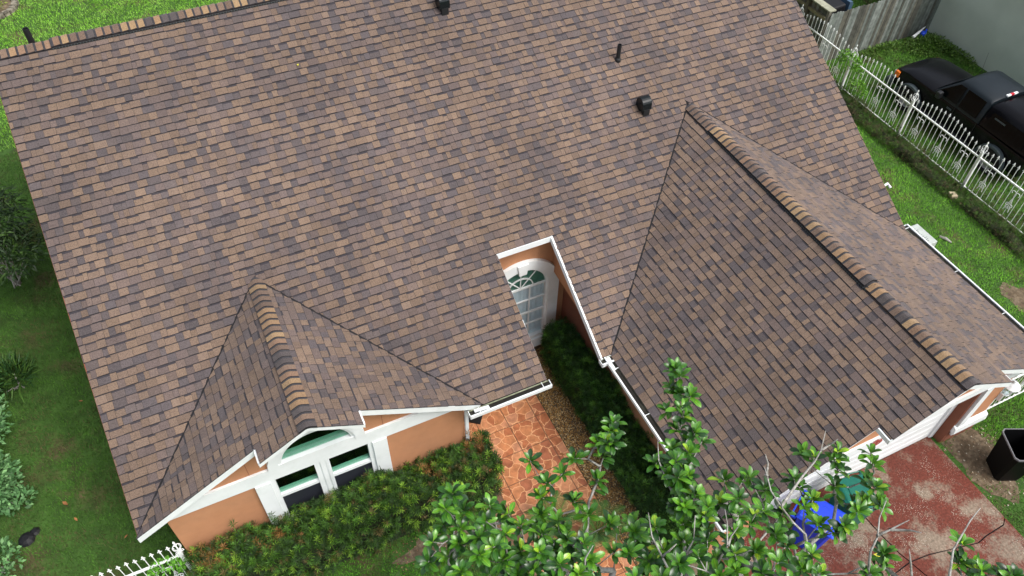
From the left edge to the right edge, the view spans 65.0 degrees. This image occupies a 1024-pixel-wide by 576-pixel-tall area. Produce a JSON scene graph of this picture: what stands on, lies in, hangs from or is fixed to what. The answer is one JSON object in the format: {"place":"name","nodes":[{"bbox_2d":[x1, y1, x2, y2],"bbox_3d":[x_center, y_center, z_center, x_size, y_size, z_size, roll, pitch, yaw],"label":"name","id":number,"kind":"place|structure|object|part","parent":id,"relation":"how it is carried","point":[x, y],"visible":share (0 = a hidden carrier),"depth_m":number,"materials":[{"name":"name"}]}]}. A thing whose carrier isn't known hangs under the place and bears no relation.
{"place":"outdoors","nodes":[
{"label":"outdoors","id":0,"kind":"place"},
{"bbox_2d":[0,151,193,575],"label":"grass","id":1,"kind":"structure","parent":0,"point":[61,422],"depth_m":16.44,"materials":[{"name":"green plant"}]},
{"bbox_2d":[315,507,517,575],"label":"grass","id":2,"kind":"structure","parent":0,"point":[384,555],"depth_m":14.93,"materials":[{"name":"green plant"}]},
{"bbox_2d":[469,415,482,423],"bbox_3d":[-0.807,2.695,16.996,0.364,0.040,0.362,10,50,8],"label":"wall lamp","id":3,"kind":"object","parent":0,"point":[477,420],"depth_m":16.89,"materials":[{"name":"black plastic"}]},
{"bbox_2d":[0,0,1023,575],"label":"ground","id":4,"kind":"structure","parent":0,"point":[44,484],"depth_m":17.61,"materials":[{"name":"plant"}]},
{"bbox_2d":[0,377,14,452],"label":"shrub","id":5,"kind":"object","parent":4,"relation":"on","point":[3,416],"visible":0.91,"depth_m":16.26,"materials":[{"name":"green plant"}]},
{"bbox_2d":[0,0,18,18],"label":"planter ring","id":6,"kind":"object","parent":4,"relation":"on","point":[9,7],"visible":1,"depth_m":27.20,"materials":[{"name":"stone"}]},
{"bbox_2d":[0,536,25,575],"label":"shrub","id":7,"kind":"object","parent":4,"relation":"on","point":[8,555],"visible":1,"depth_m":14.54,"materials":[{"name":"green plant"}]},
{"bbox_2d":[0,452,38,516],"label":"shrub","id":8,"kind":"object","parent":4,"relation":"on","point":[5,503],"visible":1,"depth_m":15.38,"materials":[{"name":"green plant"}]},
{"bbox_2d":[0,348,41,401],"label":"spiky plant","id":9,"kind":"object","parent":4,"relation":"on","point":[15,365],"visible":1,"depth_m":16.93,"materials":[{"name":"green plant"}]},
{"bbox_2d":[0,185,48,287],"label":"dark tree","id":10,"kind":"object","parent":4,"relation":"on","point":[8,236],"visible":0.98,"depth_m":17.59,"materials":[{"name":"green plant"}]},
{"bbox_2d":[18,527,40,546],"bbox_3d":[-9.098,4.667,15.124,0.310,0.090,0.431,12,50,9],"label":"black bag","id":11,"kind":"object","parent":4,"relation":"on","point":[26,539],"visible":0.99,"depth_m":15.07,"materials":[{"name":"black plastic"}]},
{"bbox_2d":[0,0,226,150],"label":"grass","id":12,"kind":"structure","parent":4,"relation":"on","point":[76,23],"depth_m":27.07,"materials":[{"name":"green plant"}]},
{"bbox_2d":[91,542,190,575],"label":"iron fence","id":13,"kind":"object","parent":4,"relation":"on","point":[179,552],"visible":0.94,"depth_m":13.60,"materials":[{"name":"white metal"}]},
{"bbox_2d":[147,555,186,575],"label":"vine","id":14,"kind":"object","parent":13,"relation":"attached to","point":[173,562],"visible":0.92,"depth_m":13.72,"materials":[{"name":"green plant"}]},
{"bbox_2d":[182,428,504,575],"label":"hedge","id":15,"kind":"object","parent":4,"relation":"on","point":[395,505],"visible":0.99,"depth_m":14.34,"materials":[{"name":"green plant"}]},
{"bbox_2d":[392,526,473,563],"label":"bare dirt","id":16,"kind":"structure","parent":4,"relation":"on","point":[419,548],"depth_m":15.10,"materials":[{"name":"soil"}]},
{"bbox_2d":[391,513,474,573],"bbox_3d":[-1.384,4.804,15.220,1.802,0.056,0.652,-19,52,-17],"label":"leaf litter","id":17,"kind":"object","parent":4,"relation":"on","point":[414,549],"visible":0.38,"depth_m":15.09,"materials":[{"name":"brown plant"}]},
{"bbox_2d":[0,0,1023,572],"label":"house","id":18,"kind":"structure","parent":4,"relation":"on","point":[374,236],"depth_m":14.54,"materials":[{"name":"brown tile"}]},
{"bbox_2d":[266,428,365,471],"bbox_3d":[-3.272,2.397,13.138,1.660,0.835,0.235,-19,52,-17],"label":"arched window","id":19,"kind":"structure","parent":18,"relation":"in","point":[298,452],"depth_m":13.38,"materials":[{"name":"white paint"}]},
{"bbox_2d":[255,437,392,525],"bbox_3d":[-3.272,3.399,14.279,2.300,1.529,0.200,-19,52,-17],"label":"double window","id":20,"kind":"structure","parent":18,"relation":"in","point":[274,499],"depth_m":14.21,"materials":[{"name":"white paint"}]},
{"bbox_2d":[503,258,558,346],"bbox_3d":[0.165,0.429,16.949,1.720,2.900,0.195,-19,52,-17],"label":"courtyard window","id":21,"kind":"structure","parent":18,"relation":"in","point":[536,302],"depth_m":16.83,"materials":[{"name":"white paint"}]},
{"bbox_2d":[764,404,957,511],"bbox_3d":[6.603,3.196,15.428,4.993,2.100,0.080,-19,52,-17],"label":"garage door","id":22,"kind":"structure","parent":18,"relation":"in","point":[928,427],"depth_m":16.03,"materials":[{"name":"white paint"}]},
{"bbox_2d":[463,394,635,575],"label":"walkway","id":23,"kind":"structure","parent":4,"relation":"on","point":[519,429],"depth_m":16.39,"materials":[{"name":"stone"}]},
{"bbox_2d":[414,411,627,575],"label":"magnolia tree","id":24,"kind":"object","parent":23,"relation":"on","point":[550,555],"visible":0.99,"depth_m":9.92,"materials":[{"name":"green plant"}]},
{"bbox_2d":[534,345,697,575],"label":"gravel bed","id":25,"kind":"object","parent":4,"relation":"on","point":[618,497],"visible":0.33,"depth_m":16.71,"materials":[{"name":"gravel"}]},
{"bbox_2d":[538,316,710,566],"bbox_3d":[2.108,2.725,15.936,0.999,1.798,5.729,-19,52,-17],"label":"hedge","id":26,"kind":"object","parent":25,"relation":"on","point":[589,385],"visible":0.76,"depth_m":16.00,"materials":[{"name":"green plant"}]},
{"bbox_2d":[615,357,1023,575],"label":"magnolia tree","id":27,"kind":"object","parent":4,"relation":"on","point":[735,554],"visible":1,"depth_m":9.88,"materials":[{"name":"green plant"}]},
{"bbox_2d":[824,0,845,13],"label":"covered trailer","id":28,"kind":"object","parent":4,"relation":"on","point":[838,5],"visible":0.2,"depth_m":25.77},
{"bbox_2d":[841,0,852,11],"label":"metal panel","id":29,"kind":"object","parent":4,"relation":"on","point":[849,4],"visible":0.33,"depth_m":25.89,"materials":[{"name":"metal"}]},
{"bbox_2d":[817,0,940,60],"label":"wooden fence","id":30,"kind":"object","parent":4,"relation":"on","point":[873,24],"visible":0.77,"depth_m":25.90,"materials":[{"name":"grey wood"}]},
{"bbox_2d":[800,4,1023,233],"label":"iron fence","id":31,"kind":"object","parent":4,"relation":"on","point":[979,156],"visible":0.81,"depth_m":22.57,"materials":[{"name":"white metal"}]},
{"bbox_2d":[835,48,868,97],"bbox_3d":[10.301,-6.556,24.208,0.500,0.978,1.749,-15,51,-14],"label":"vine","id":32,"kind":"object","parent":31,"relation":"attached to","point":[855,82],"visible":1,"depth_m":24.12,"materials":[{"name":"green plant"}]},
{"bbox_2d":[858,32,976,68],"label":"weeds","id":33,"kind":"object","parent":4,"relation":"on","point":[936,38],"visible":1,"depth_m":26.36,"materials":[{"name":"green plant"}]},
{"bbox_2d":[911,26,925,38],"bbox_3d":[13.573,-8.521,26.824,0.690,0.204,0.110,-32,57,-26],"label":"white stick","id":34,"kind":"object","parent":33,"relation":"on","point":[916,34],"visible":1,"depth_m":26.72,"materials":[{"name":"paint"}]},
{"bbox_2d":[911,224,936,246],"bbox_3d":[9.953,-1.006,19.954,0.500,0.907,0.680,-19,52,-17],"label":"utility box","id":35,"kind":"object","parent":4,"relation":"on","point":[924,234],"visible":0.23,"depth_m":19.65,"materials":[{"name":"metal"}]},
{"bbox_2d":[835,74,1023,260],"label":"hedge","id":36,"kind":"object","parent":4,"relation":"on","point":[1008,238],"visible":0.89,"depth_m":22.26,"materials":[{"name":"green plant"}]},
{"bbox_2d":[853,118,1023,445],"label":"grass","id":37,"kind":"structure","parent":4,"relation":"on","point":[950,235],"depth_m":20.93,"materials":[{"name":"green plant"}]},
{"bbox_2d":[939,235,951,242],"bbox_3d":[11.204,-1.272,20.756,0.326,0.088,0.086,34,57,25],"label":"broken branch","id":38,"kind":"object","parent":4,"relation":"on","point":[946,239],"visible":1,"depth_m":20.73,"materials":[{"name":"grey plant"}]},
{"bbox_2d":[948,192,957,198],"bbox_3d":[11.969,-2.518,21.825,0.178,0.100,0.208,-3,49,-4],"label":"brick","id":39,"kind":"object","parent":4,"relation":"on","point":[955,195],"visible":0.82,"depth_m":21.77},
{"bbox_2d":[885,53,1023,176],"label":"pickup truck","id":40,"kind":"object","parent":4,"relation":"on","point":[984,108],"visible":0.88,"depth_m":22.42,"materials":[{"name":"black paint"}]},
{"bbox_3d":[12.452,-5.590,22.712,0.143,0.512,0.680,-19,52,-17],"label":"side window","id":41,"kind":"part","parent":40,"relation":"part of","materials":[{"name":"black glass"}]},
{"bbox_3d":[12.763,-5.093,22.287,0.143,0.512,0.630,-19,52,-17],"label":"side window","id":42,"kind":"part","parent":40,"relation":"part of","materials":[{"name":"black glass"}]},
{"bbox_3d":[13.287,-4.210,21.590,0.115,0.402,1.250,-19,52,-17],"label":"shell window","id":43,"kind":"part","parent":40,"relation":"part of","materials":[{"name":"black glass"}]},
{"bbox_2d":[932,397,1023,534],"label":"grass","id":44,"kind":"structure","parent":4,"relation":"on","point":[1009,402],"depth_m":16.88,"materials":[{"name":"green plant"}]},
{"bbox_2d":[941,425,1023,510],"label":"bare dirt","id":45,"kind":"structure","parent":4,"relation":"on","point":[978,465],"depth_m":16.59,"materials":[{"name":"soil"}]},
{"bbox_2d":[986,428,1023,480],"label":"trash bin","id":46,"kind":"object","parent":45,"relation":"on","point":[1005,460],"visible":1,"depth_m":16.03,"materials":[{"name":"black plastic"}]},
{"bbox_2d":[986,373,1023,409],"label":"iron fence","id":47,"kind":"object","parent":4,"relation":"on","point":[1014,394],"visible":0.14,"depth_m":17.29,"materials":[{"name":"white metal"}]},
{"bbox_2d":[1000,282,1023,312],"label":"bare dirt","id":48,"kind":"structure","parent":4,"relation":"on","point":[1015,295],"depth_m":19.59,"materials":[{"name":"soil"}]},
{"bbox_2d":[523,490,584,537],"bbox_3d":[0.794,4.470,15.111,1.279,0.706,1.206,-19,52,-17],"label":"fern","id":49,"kind":"object","parent":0,"point":[571,515],"visible":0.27,"depth_m":15.06,"materials":[{"name":"green plant"}]},
{"bbox_2d":[575,499,626,553],"bbox_3d":[1.690,4.561,15.052,1.089,0.706,1.073,-2,49,-3],"label":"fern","id":50,"kind":"object","parent":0,"point":[599,536],"visible":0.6,"depth_m":14.96,"materials":[{"name":"green plant"}]},
{"bbox_2d":[796,0,836,42],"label":"wooden fence","id":51,"kind":"object","parent":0,"point":[819,9],"visible":0.23,"depth_m":25.32,"materials":[{"name":"wood"}]},
{"bbox_2d":[721,437,1023,575],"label":"driveway","id":52,"kind":"structure","parent":0,"point":[934,494],"depth_m":15.58,"materials":[{"name":"red paint"}]},
{"bbox_2d":[784,489,845,550],"bbox_3d":[5.557,4.410,14.951,0.808,1.099,0.640,30,55,22],"label":"trash bin","id":53,"kind":"object","parent":52,"relation":"on","point":[826,508],"visible":0.42,"depth_m":14.60,"materials":[{"name":"blue plastic"}]},
{"bbox_2d":[829,471,880,523],"bbox_3d":[6.376,4.088,15.250,0.640,1.099,0.808,-10,50,-10],"label":"trash bin","id":54,"kind":"object","parent":52,"relation":"on","point":[848,482],"visible":0.2,"depth_m":14.91,"materials":[{"name":"green plastic"}]},
{"bbox_2d":[826,0,1023,241],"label":"grass","id":55,"kind":"structure","parent":0,"point":[939,129],"depth_m":24.03,"materials":[{"name":"green plant"}]},
{"bbox_2d":[928,0,1023,85],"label":"neighbour house","id":56,"kind":"structure","parent":0,"point":[979,30],"depth_m":25.45,"materials":[{"name":"grey paint"}]}
]}

